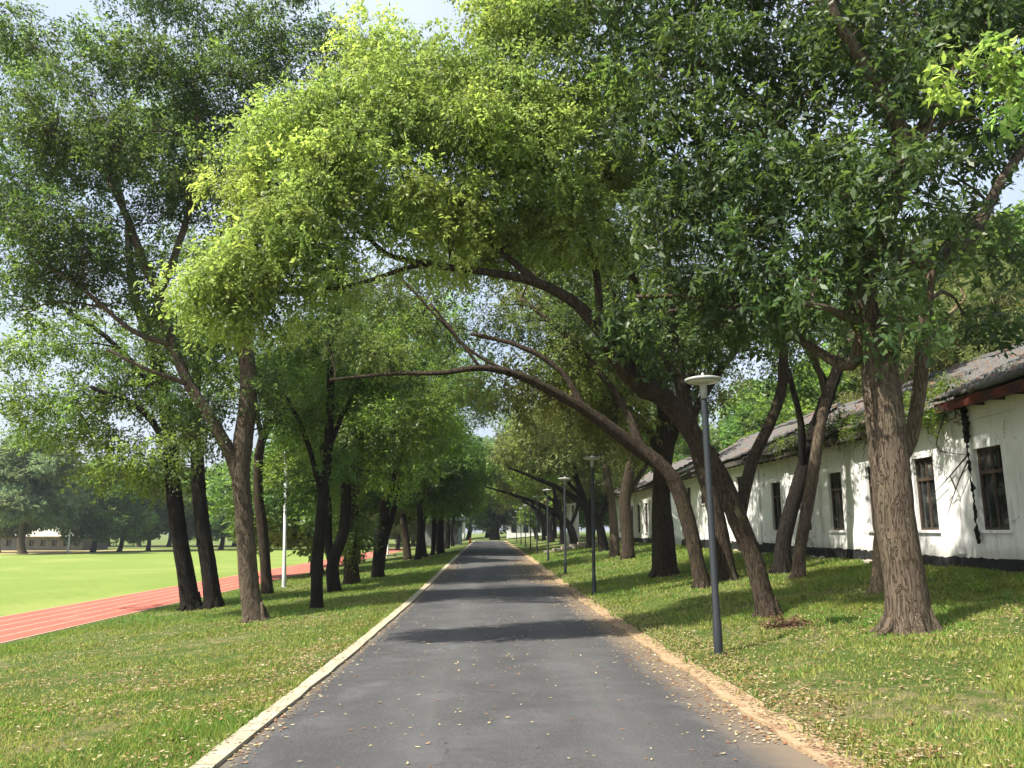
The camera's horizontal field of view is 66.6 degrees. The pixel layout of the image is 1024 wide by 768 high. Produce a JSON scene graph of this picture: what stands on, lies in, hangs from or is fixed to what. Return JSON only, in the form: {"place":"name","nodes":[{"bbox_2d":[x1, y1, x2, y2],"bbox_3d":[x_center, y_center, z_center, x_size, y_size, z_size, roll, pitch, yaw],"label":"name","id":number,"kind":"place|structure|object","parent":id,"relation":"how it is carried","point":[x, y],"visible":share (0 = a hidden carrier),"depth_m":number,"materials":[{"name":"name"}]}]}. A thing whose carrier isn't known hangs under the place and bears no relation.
{"place":"outdoors","nodes":[
{"label":"outdoors","id":0,"kind":"place"},
{"bbox_2d":[0,549,372,616],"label":"playing field","id":1,"kind":"structure","parent":0,"point":[33,580],"depth_m":47.51,"materials":[{"name":"green plant"}]},
{"bbox_2d":[0,529,107,549],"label":"building","id":2,"kind":"structure","parent":1,"relation":"on","point":[46,540],"depth_m":102.14,"materials":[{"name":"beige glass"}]},
{"bbox_2d":[67,510,72,552],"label":"flagpole","id":3,"kind":"object","parent":1,"relation":"on","point":[69,537],"visible":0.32,"depth_m":88.72,"materials":[{"name":"metal"}]},
{"bbox_2d":[0,548,411,642],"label":"running track","id":4,"kind":"structure","parent":0,"point":[22,625],"depth_m":25.08,"materials":[{"name":"rubber"}]},
{"bbox_2d":[0,531,1023,767],"bbox_3d":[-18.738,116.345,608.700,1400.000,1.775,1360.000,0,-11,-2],"label":"lawn","id":5,"kind":"structure","parent":0,"point":[161,543],"depth_m":10.15,"materials":[{"name":"plant"}]},
{"bbox_2d":[0,485,35,551],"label":"broadleaf tree","id":6,"kind":"object","parent":5,"relation":"on","point":[7,532],"visible":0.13,"depth_m":90.73,"materials":[{"name":"green plant"}]},
{"bbox_2d":[0,425,100,553],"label":"broadleaf tree","id":7,"kind":"object","parent":5,"relation":"on","point":[31,497],"visible":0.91,"depth_m":85.73,"materials":[{"name":"green plant"}]},
{"bbox_2d":[0,13,202,611],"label":"broadleaf tree","id":8,"kind":"object","parent":5,"relation":"on","point":[97,403],"visible":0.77,"depth_m":24.23,"materials":[{"name":"green plant"}]},
{"bbox_2d":[56,456,151,551],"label":"broadleaf tree","id":9,"kind":"object","parent":5,"relation":"on","point":[102,528],"visible":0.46,"depth_m":92.15,"materials":[{"name":"green plant"}]},
{"bbox_2d":[79,464,164,551],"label":"broadleaf tree","id":10,"kind":"object","parent":5,"relation":"on","point":[142,520],"visible":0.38,"depth_m":94.19,"materials":[{"name":"green plant"}]},
{"bbox_2d":[143,478,169,550],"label":"broadleaf tree","id":11,"kind":"object","parent":5,"relation":"on","point":[149,540],"visible":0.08,"depth_m":99.24,"materials":[{"name":"green plant"}]},
{"bbox_2d":[160,466,192,546],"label":"broadleaf tree","id":12,"kind":"object","parent":5,"relation":"on","point":[169,543],"visible":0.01,"depth_m":127.78,"materials":[{"name":"green plant"}]},
{"bbox_2d":[77,71,286,609],"bbox_3d":[-11.605,-1.784,25.958,8.350,18.036,5.292,-6,-12,28],"label":"broadleaf tree","id":13,"kind":"object","parent":5,"relation":"on","point":[212,597],"visible":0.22,"depth_m":24.21,"materials":[{"name":"green plant"}]},
{"bbox_2d":[155,482,215,541],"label":"broadleaf tree","id":14,"kind":"object","parent":5,"relation":"on","point":[188,511],"visible":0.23,"depth_m":100.62,"materials":[{"name":"green plant"}]},
{"bbox_2d":[0,0,386,622],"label":"broadleaf tree","id":15,"kind":"object","parent":5,"relation":"on","point":[110,138],"visible":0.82,"depth_m":19.32,"materials":[{"name":"green plant"}]},
{"bbox_2d":[183,460,232,549],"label":"broadleaf tree","id":16,"kind":"object","parent":5,"relation":"on","point":[215,527],"visible":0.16,"depth_m":102.76,"materials":[{"name":"green plant"}]},
{"bbox_2d":[220,494,256,548],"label":"broadleaf tree","id":17,"kind":"object","parent":5,"relation":"on","point":[229,523],"visible":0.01,"depth_m":102.25,"materials":[{"name":"green plant"}]},
{"bbox_2d":[188,286,369,593],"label":"broadleaf tree","id":18,"kind":"object","parent":5,"relation":"on","point":[263,545],"visible":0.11,"depth_m":28.85,"materials":[{"name":"green plant"}]},
{"bbox_2d":[282,451,291,587],"bbox_3d":[-9.320,5.620,32.026,0.480,5.750,0.473,-2,-11,-2],"label":"light pole","id":19,"kind":"object","parent":5,"relation":"on","point":[284,551],"visible":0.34,"depth_m":31.82,"materials":[{"name":"metal"}]},
{"bbox_2d":[205,359,424,574],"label":"broadleaf tree","id":20,"kind":"object","parent":5,"relation":"on","point":[297,526],"visible":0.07,"depth_m":40.78,"materials":[{"name":"green plant"}]},
{"bbox_2d":[233,299,428,608],"bbox_3d":[-4.997,1.682,20.971,5.501,8.654,3.199,0,-11,-2],"label":"broadleaf tree","id":21,"kind":"object","parent":5,"relation":"on","point":[325,475],"visible":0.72,"depth_m":20.83,"materials":[{"name":"green plant"}]},
{"bbox_2d":[189,541,473,767],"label":"kerb","id":22,"kind":"structure","parent":5,"relation":"on","point":[217,756],"depth_m":7.78,"materials":[{"name":"concrete"}]},
{"bbox_2d":[296,496,416,562],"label":"broadleaf tree","id":23,"kind":"object","parent":5,"relation":"on","point":[397,519],"visible":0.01,"depth_m":56.49,"materials":[{"name":"green plant"}]},
{"bbox_2d":[360,513,378,549],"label":"broadleaf tree","id":24,"kind":"object","parent":5,"relation":"on","point":[377,514],"visible":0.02,"depth_m":102.09,"materials":[{"name":"green plant"}]},
{"bbox_2d":[264,302,477,592],"bbox_3d":[-4.971,2.089,27.608,7.539,10.482,4.914,4,-12,-22],"label":"broadleaf tree","id":25,"kind":"object","parent":5,"relation":"on","point":[374,432],"visible":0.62,"depth_m":27.08,"materials":[{"name":"green plant"}]},
{"bbox_2d":[288,288,459,584],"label":"broadleaf tree","id":26,"kind":"object","parent":5,"relation":"on","point":[350,554],"visible":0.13,"depth_m":30.36,"materials":[{"name":"green plant"}]},
{"bbox_2d":[367,512,425,549],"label":"broadleaf tree","id":27,"kind":"object","parent":5,"relation":"on","point":[412,530],"visible":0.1,"depth_m":100.55,"materials":[{"name":"green plant"}]},
{"bbox_2d":[327,271,503,577],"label":"broadleaf tree","id":28,"kind":"object","parent":5,"relation":"on","point":[379,556],"visible":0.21,"depth_m":33.99,"materials":[{"name":"green plant"}]},
{"bbox_2d":[390,515,464,539],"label":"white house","id":29,"kind":"structure","parent":5,"relation":"on","point":[463,530],"depth_m":135.47,"materials":[{"name":"clear"}]},
{"bbox_2d":[396,404,487,559],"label":"broadleaf tree","id":30,"kind":"object","parent":5,"relation":"on","point":[460,473],"visible":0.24,"depth_m":50.83,"materials":[{"name":"green plant"}]},
{"bbox_2d":[425,516,466,544],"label":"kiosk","id":31,"kind":"object","parent":5,"relation":"on","point":[457,532],"visible":0.39,"depth_m":95.52,"materials":[{"name":"grey"}]},
{"bbox_2d":[398,334,505,559],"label":"broadleaf tree","id":32,"kind":"object","parent":5,"relation":"on","point":[407,555],"visible":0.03,"depth_m":53.88,"materials":[{"name":"green plant"}]},
{"bbox_2d":[408,437,499,554],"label":"broadleaf tree","id":33,"kind":"object","parent":5,"relation":"on","point":[434,524],"visible":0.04,"depth_m":58.71,"materials":[{"name":"green plant"}]},
{"bbox_2d":[414,415,494,556],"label":"broadleaf tree","id":34,"kind":"object","parent":5,"relation":"on","point":[424,552],"visible":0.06,"depth_m":54.74,"materials":[{"name":"green plant"}]},
{"bbox_2d":[426,486,488,548],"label":"broadleaf tree","id":35,"kind":"object","parent":5,"relation":"on","point":[447,541],"visible":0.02,"depth_m":76.32,"materials":[{"name":"green plant"}]},
{"bbox_2d":[412,436,503,552],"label":"broadleaf tree","id":36,"kind":"object","parent":5,"relation":"on","point":[440,540],"visible":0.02,"depth_m":62.67,"materials":[{"name":"green plant"}]},
{"bbox_2d":[133,0,787,619],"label":"camphor tree","id":37,"kind":"object","parent":5,"relation":"on","point":[471,114],"visible":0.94,"depth_m":12.92,"materials":[{"name":"green plant"}]},
{"bbox_2d":[430,476,492,546],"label":"broadleaf tree","id":38,"kind":"object","parent":5,"relation":"on","point":[452,528],"visible":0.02,"depth_m":86.38,"materials":[{"name":"green plant"}]},
{"bbox_2d":[430,480,494,551],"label":"broadleaf tree","id":39,"kind":"object","parent":5,"relation":"on","point":[480,495],"visible":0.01,"depth_m":68.84,"materials":[{"name":"green plant"}]},
{"bbox_2d":[465,519,488,539],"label":"broadleaf tree","id":40,"kind":"object","parent":5,"relation":"on","point":[469,527],"visible":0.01,"depth_m":153.34,"materials":[{"name":"green plant"}]},
{"bbox_2d":[461,487,494,520],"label":"broadleaf tree","id":41,"kind":"object","parent":5,"relation":"on","point":[478,517],"visible":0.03,"depth_m":98.37,"materials":[{"name":"green plant"}]},
{"bbox_2d":[475,435,495,537],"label":"broadleaf tree","id":42,"kind":"object","parent":5,"relation":"on","point":[489,441],"visible":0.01,"depth_m":172.91,"materials":[{"name":"green plant"}]},
{"bbox_2d":[281,169,710,589],"bbox_3d":[-0.602,-0.716,21.000,10.707,12.209,4.577,2,-11,-10],"label":"leaning tree","id":43,"kind":"object","parent":5,"relation":"on","point":[659,464],"visible":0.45,"depth_m":19.84,"materials":[{"name":"green plant"}]},
{"bbox_2d":[468,448,523,539],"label":"banyan tree","id":44,"kind":"object","parent":5,"relation":"on","point":[493,523],"visible":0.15,"depth_m":124.05,"materials":[{"name":"green plant"}]},
{"bbox_2d":[0,552,1023,767],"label":"fallen leaves","id":45,"kind":"object","parent":5,"relation":"on","point":[802,716],"visible":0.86,"depth_m":8.78,"materials":[{"name":"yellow plant"}]},
{"bbox_2d":[489,484,538,538],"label":"leaning tree","id":46,"kind":"object","parent":5,"relation":"on","point":[512,511],"visible":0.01,"depth_m":100.26,"materials":[{"name":"green plant"}]},
{"bbox_2d":[515,511,517,541],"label":"street lamp","id":47,"kind":"object","parent":5,"relation":"on","point":[516,525],"visible":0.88,"depth_m":95.45,"materials":[{"name":"grey metal"}]},
{"bbox_2d":[484,457,554,542],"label":"leaning tree","id":48,"kind":"object","parent":5,"relation":"on","point":[544,519],"visible":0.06,"depth_m":74.82,"materials":[{"name":"green plant"}]},
{"bbox_2d":[487,470,552,540],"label":"leaning tree","id":49,"kind":"object","parent":5,"relation":"on","point":[542,523],"visible":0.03,"depth_m":86.62,"materials":[{"name":"green plant"}]},
{"bbox_2d":[518,508,522,544],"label":"street lamp","id":50,"kind":"object","parent":5,"relation":"on","point":[520,524],"visible":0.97,"depth_m":80.81,"materials":[{"name":"grey metal"}]},
{"bbox_2d":[522,505,527,546],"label":"street lamp","id":51,"kind":"object","parent":5,"relation":"on","point":[525,523],"visible":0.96,"depth_m":69.93,"materials":[{"name":"grey metal"}]},
{"bbox_2d":[507,517,552,537],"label":"white house","id":52,"kind":"structure","parent":5,"relation":"on","point":[511,533],"depth_m":137.74,"materials":[{"name":"clear"}]},
{"bbox_2d":[511,523,515,532],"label":"window","id":53,"kind":"structure","parent":52,"relation":"in","point":[513,530],"depth_m":137.86,"materials":[{"name":"grey glass"}]},
{"bbox_2d":[529,503,531,549],"bbox_3d":[1.434,11.068,60.682,0.504,3.995,0.504,3,-12,-17],"label":"street lamp","id":54,"kind":"object","parent":5,"relation":"on","point":[530,526],"visible":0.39,"depth_m":60.63,"materials":[{"name":"grey metal"}]},
{"bbox_2d":[512,496,556,537],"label":"broadleaf tree","id":55,"kind":"object","parent":5,"relation":"on","point":[533,518],"visible":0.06,"depth_m":93.47,"materials":[{"name":"green plant"}]},
{"bbox_2d":[533,495,539,553],"bbox_3d":[1.625,9.280,51.049,0.504,3.995,0.504,-3,-11,13],"label":"street lamp","id":56,"kind":"object","parent":5,"relation":"on","point":[536,496],"visible":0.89,"depth_m":50.97,"materials":[{"name":"grey metal"}]},
{"bbox_2d":[483,426,590,544],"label":"leaning tree","id":57,"kind":"object","parent":5,"relation":"on","point":[561,529],"visible":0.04,"depth_m":64.99,"materials":[{"name":"green plant"}]},
{"bbox_2d":[543,488,551,560],"bbox_3d":[1.888,7.507,41.186,0.504,3.995,0.504,-1,-10,1],"label":"street lamp","id":58,"kind":"object","parent":5,"relation":"on","point":[547,490],"visible":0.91,"depth_m":41.14,"materials":[{"name":"grey metal"}]},
{"bbox_2d":[484,433,621,543],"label":"leaning tree","id":59,"kind":"object","parent":5,"relation":"on","point":[556,513],"visible":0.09,"depth_m":57.10,"materials":[{"name":"green plant"}]},
{"bbox_2d":[544,516,563,535],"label":"broadleaf tree","id":60,"kind":"object","parent":5,"relation":"on","point":[557,521],"depth_m":118.46,"materials":[{"name":"green plant"}]},
{"bbox_2d":[484,370,643,551],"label":"leaning tree","id":61,"kind":"object","parent":5,"relation":"on","point":[507,458],"visible":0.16,"depth_m":43.39,"materials":[{"name":"green plant"}]},
{"bbox_2d":[485,405,642,548],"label":"leaning tree","id":62,"kind":"object","parent":5,"relation":"on","point":[587,517],"visible":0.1,"depth_m":49.30,"materials":[{"name":"green plant"}]},
{"bbox_2d":[558,476,570,574],"bbox_3d":[2.067,5.588,30.375,0.504,3.995,0.504,-5,-12,25],"label":"street lamp","id":63,"kind":"object","parent":5,"relation":"on","point":[564,478],"visible":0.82,"depth_m":30.36,"materials":[{"name":"grey metal"}]},
{"bbox_2d":[566,504,572,545],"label":"column","id":64,"kind":"structure","parent":5,"relation":"on","point":[569,511],"depth_m":59.20,"materials":[{"name":"white paint"}]},
{"bbox_2d":[572,503,579,541],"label":"column","id":65,"kind":"structure","parent":5,"relation":"on","point":[576,524],"depth_m":59.07,"materials":[{"name":"white paint"}]},
{"bbox_2d":[512,372,642,556],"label":"broadleaf tree","id":66,"kind":"object","parent":5,"relation":"on","point":[614,547],"visible":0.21,"depth_m":36.83,"materials":[{"name":"green plant"}]},
{"bbox_2d":[544,541,619,552],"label":"path","id":67,"kind":"structure","parent":5,"relation":"on","point":[578,544],"depth_m":52.54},
{"bbox_2d":[583,454,600,594],"bbox_3d":[2.229,3.925,21.419,0.504,3.995,0.504,3,-11,-14],"label":"street lamp","id":68,"kind":"object","parent":5,"relation":"on","point":[591,458],"visible":0.91,"depth_m":21.43,"materials":[{"name":"grey metal"}]},
{"bbox_2d":[543,467,649,524],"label":"broadleaf tree","id":69,"kind":"object","parent":5,"relation":"on","point":[599,499],"visible":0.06,"depth_m":70.05,"materials":[{"name":"green plant"}]},
{"bbox_2d":[544,470,648,532],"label":"broadleaf tree","id":70,"kind":"object","parent":5,"relation":"on","point":[583,524],"depth_m":80.80,"materials":[{"name":"green plant"}]},
{"bbox_2d":[456,242,764,577],"bbox_3d":[3.059,0.583,24.440,10.986,10.852,6.079,6,-12,-29],"label":"broadleaf tree","id":71,"kind":"object","parent":5,"relation":"on","point":[662,439],"visible":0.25,"depth_m":23.25,"materials":[{"name":"green plant"}]},
{"bbox_2d":[573,323,722,559],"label":"broadleaf tree","id":72,"kind":"object","parent":5,"relation":"on","point":[628,485],"visible":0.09,"depth_m":34.14,"materials":[{"name":"brown plant"}]},
{"bbox_2d":[614,457,692,543],"bbox_3d":[11.431,8.213,53.371,7.486,5.747,17.808,0,-11,-2],"label":"white annex","id":73,"kind":"object","parent":5,"relation":"on","point":[641,503],"visible":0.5,"depth_m":48.97,"materials":[{"name":"tile"},{"name":"white plaster"},{"name":"glass"}]},
{"bbox_2d":[637,504,640,533],"bbox_3d":[8.247,8.739,50.528,0.185,1.860,1.020,0,-11,-2],"label":"window","id":74,"kind":"structure","parent":73,"relation":"in","point":[639,504],"depth_m":50.79,"materials":[{"name":"grey glass"}]},
{"bbox_2d":[644,503,647,533],"bbox_3d":[8.319,8.295,48.171,0.185,1.860,1.020,0,-11,-2],"label":"window","id":75,"kind":"structure","parent":73,"relation":"in","point":[645,503],"depth_m":48.46,"materials":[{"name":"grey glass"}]},
{"bbox_2d":[535,147,820,581],"bbox_3d":[4.883,-0.877,21.362,9.118,12.396,4.726,3,-11,-16],"label":"broadleaf tree","id":76,"kind":"object","parent":5,"relation":"on","point":[726,569],"visible":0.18,"depth_m":20.39,"materials":[{"name":"green plant"}]},
{"bbox_2d":[505,541,870,767],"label":"kerb","id":77,"kind":"structure","parent":5,"relation":"on","point":[801,745],"depth_m":7.82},
{"bbox_2d":[672,417,728,463],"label":"broadleaf tree","id":78,"kind":"object","parent":5,"relation":"on","point":[715,439],"visible":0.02,"depth_m":70.81,"materials":[{"name":"green plant"}]},
{"bbox_2d":[685,372,726,656],"bbox_3d":[2.685,1.800,10.529,0.504,3.995,0.504,5,-12,-27],"label":"street lamp","id":79,"kind":"object","parent":5,"relation":"on","point":[702,380],"visible":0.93,"depth_m":10.52,"materials":[{"name":"grey metal"}]},
{"bbox_2d":[715,375,776,451],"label":"broadleaf tree","id":80,"kind":"object","parent":5,"relation":"on","point":[729,427],"visible":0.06,"depth_m":53.78,"materials":[{"name":"green plant"}]},
{"bbox_2d":[720,391,772,450],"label":"broadleaf tree","id":81,"kind":"object","parent":5,"relation":"on","point":[752,427],"visible":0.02,"depth_m":50.52,"materials":[{"name":"green plant"}]},
{"bbox_2d":[525,0,1023,638],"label":"broadleaf tree","id":82,"kind":"object","parent":5,"relation":"on","point":[929,52],"visible":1,"depth_m":11.04,"materials":[{"name":"green plant"}]},
{"bbox_2d":[755,610,821,630],"bbox_3d":[4.268,3.579,11.566,1.192,0.474,0.657,0,-11,-2],"label":"brush pile","id":83,"kind":"object","parent":5,"relation":"on","point":[790,624],"visible":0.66,"depth_m":11.54,"materials":[{"name":"brown plant"}]},
{"bbox_2d":[769,345,838,425],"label":"broadleaf tree","id":84,"kind":"object","parent":5,"relation":"on","point":[822,365],"depth_m":40.62,"materials":[{"name":"green plant"}]},
{"bbox_2d":[773,366,862,424],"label":"broadleaf tree","id":85,"kind":"object","parent":5,"relation":"on","point":[846,385],"visible":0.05,"depth_m":37.16,"materials":[{"name":"green plant"}]},
{"bbox_2d":[691,126,955,573],"bbox_3d":[8.793,-1.103,20.620,7.768,12.127,4.615,0,-11,-2],"label":"broadleaf tree","id":86,"kind":"object","parent":5,"relation":"on","point":[782,560],"visible":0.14,"depth_m":19.82,"materials":[{"name":"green plant"}]},
{"bbox_2d":[751,261,944,579],"bbox_3d":[7.862,0.556,18.176,5.236,8.094,2.528,5,-12,-25],"label":"broadleaf tree","id":87,"kind":"object","parent":5,"relation":"on","point":[798,569],"visible":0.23,"depth_m":18.01,"materials":[{"name":"brown plant"}]},
{"bbox_2d":[678,342,1023,572],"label":"white hall","id":88,"kind":"structure","parent":5,"relation":"on","point":[843,516],"depth_m":16.78,"materials":[{"name":"white plaster"},{"name":"roof tile"},{"name":"glass"}]},
{"bbox_2d":[771,482,781,531],"bbox_3d":[8.714,4.040,25.569,0.185,1.610,0.940,0,-11,-2],"label":"window","id":89,"kind":"structure","parent":88,"relation":"in","point":[776,486],"depth_m":25.77,"materials":[{"name":"black glass"}]},
{"bbox_2d":[829,472,845,532],"bbox_3d":[8.849,3.217,21.198,0.185,1.610,0.940,0,-11,-2],"label":"window","id":90,"kind":"structure","parent":88,"relation":"in","point":[835,478],"depth_m":21.30,"materials":[{"name":"black glass"}]},
{"bbox_2d":[764,370,969,460],"bbox_3d":[8.905,1.119,20.034,2.271,1.927,9.711,0,-11,-2],"label":"roof creeper","id":91,"kind":"object","parent":88,"relation":"attached to","point":[936,391],"visible":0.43,"depth_m":19.18,"materials":[{"name":"green plant"}]},
{"bbox_2d":[867,467,874,532],"bbox_3d":[8.915,2.809,19.037,0.185,1.610,0.940,0,-11,-2],"label":"window","id":92,"kind":"structure","parent":88,"relation":"in","point":[870,488],"depth_m":19.38,"materials":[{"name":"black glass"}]},
{"bbox_2d":[915,457,940,532],"bbox_3d":[8.982,2.402,16.876,0.185,1.610,0.940,0,-11,-2],"label":"window","id":93,"kind":"structure","parent":88,"relation":"in","point":[929,520],"depth_m":16.97,"materials":[{"name":"brown glass"}]},
{"bbox_2d":[929,411,967,514],"bbox_3d":[8.781,1.655,15.963,0.248,2.065,1.563,0,-11,-2],"label":"dead vine","id":94,"kind":"object","parent":88,"relation":"attached to","point":[966,456],"visible":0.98,"depth_m":15.70,"materials":[{"name":"brown plant"}]},
{"bbox_2d":[960,406,980,543],"bbox_3d":[8.895,1.743,15.133,0.137,2.664,0.153,10,-15,-43],"label":"hanging creeper","id":95,"kind":"object","parent":88,"relation":"hanging from","point":[964,419],"visible":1,"depth_m":15.20,"materials":[{"name":"black plant"}]},
{"bbox_2d":[977,445,1012,532],"bbox_3d":[9.050,1.986,14.666,0.185,1.610,0.940,0,-11,-2],"label":"window","id":96,"kind":"structure","parent":88,"relation":"in","point":[995,509],"depth_m":14.74,"materials":[{"name":"brown glass"}]},
{"bbox_2d":[807,280,956,412],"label":"feathery tree","id":97,"kind":"object","parent":5,"relation":"on","point":[845,395],"visible":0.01,"depth_m":31.98,"materials":[{"name":"green plant"}]},
{"bbox_2d":[827,194,1023,355],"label":"feathery tree","id":98,"kind":"object","parent":5,"relation":"on","point":[941,281],"visible":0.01,"depth_m":33.34,"materials":[{"name":"green plant"}]},
{"bbox_2d":[864,177,1001,593],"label":"broadleaf tree","id":99,"kind":"object","parent":5,"relation":"on","point":[876,582],"visible":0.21,"depth_m":14.74,"materials":[{"name":"green plant"}]},
{"bbox_2d":[899,257,1023,383],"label":"feathery tree","id":100,"kind":"object","parent":5,"relation":"on","point":[960,353],"visible":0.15,"depth_m":27.55,"materials":[{"name":"green plant"}]},
{"bbox_2d":[959,190,1023,303],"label":"broadleaf tree","id":101,"kind":"object","parent":5,"relation":"on","point":[1007,210],"visible":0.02,"depth_m":29.76,"materials":[{"name":"green plant"}]},
{"bbox_2d":[0,0,1023,532],"label":"sky","id":102,"kind":"structure","parent":0,"point":[418,11],"materials":[{"name":"white"}]},
{"bbox_2d":[217,541,829,767],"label":"road","id":103,"kind":"structure","parent":0,"point":[633,707],"depth_m":7.79,"materials":[{"name":"grey asphalt"}]},
{"bbox_2d":[227,559,786,767],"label":"path leaves","id":104,"kind":"object","parent":103,"relation":"on","point":[713,698],"visible":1,"depth_m":9.54,"materials":[{"name":"yellow plant"}]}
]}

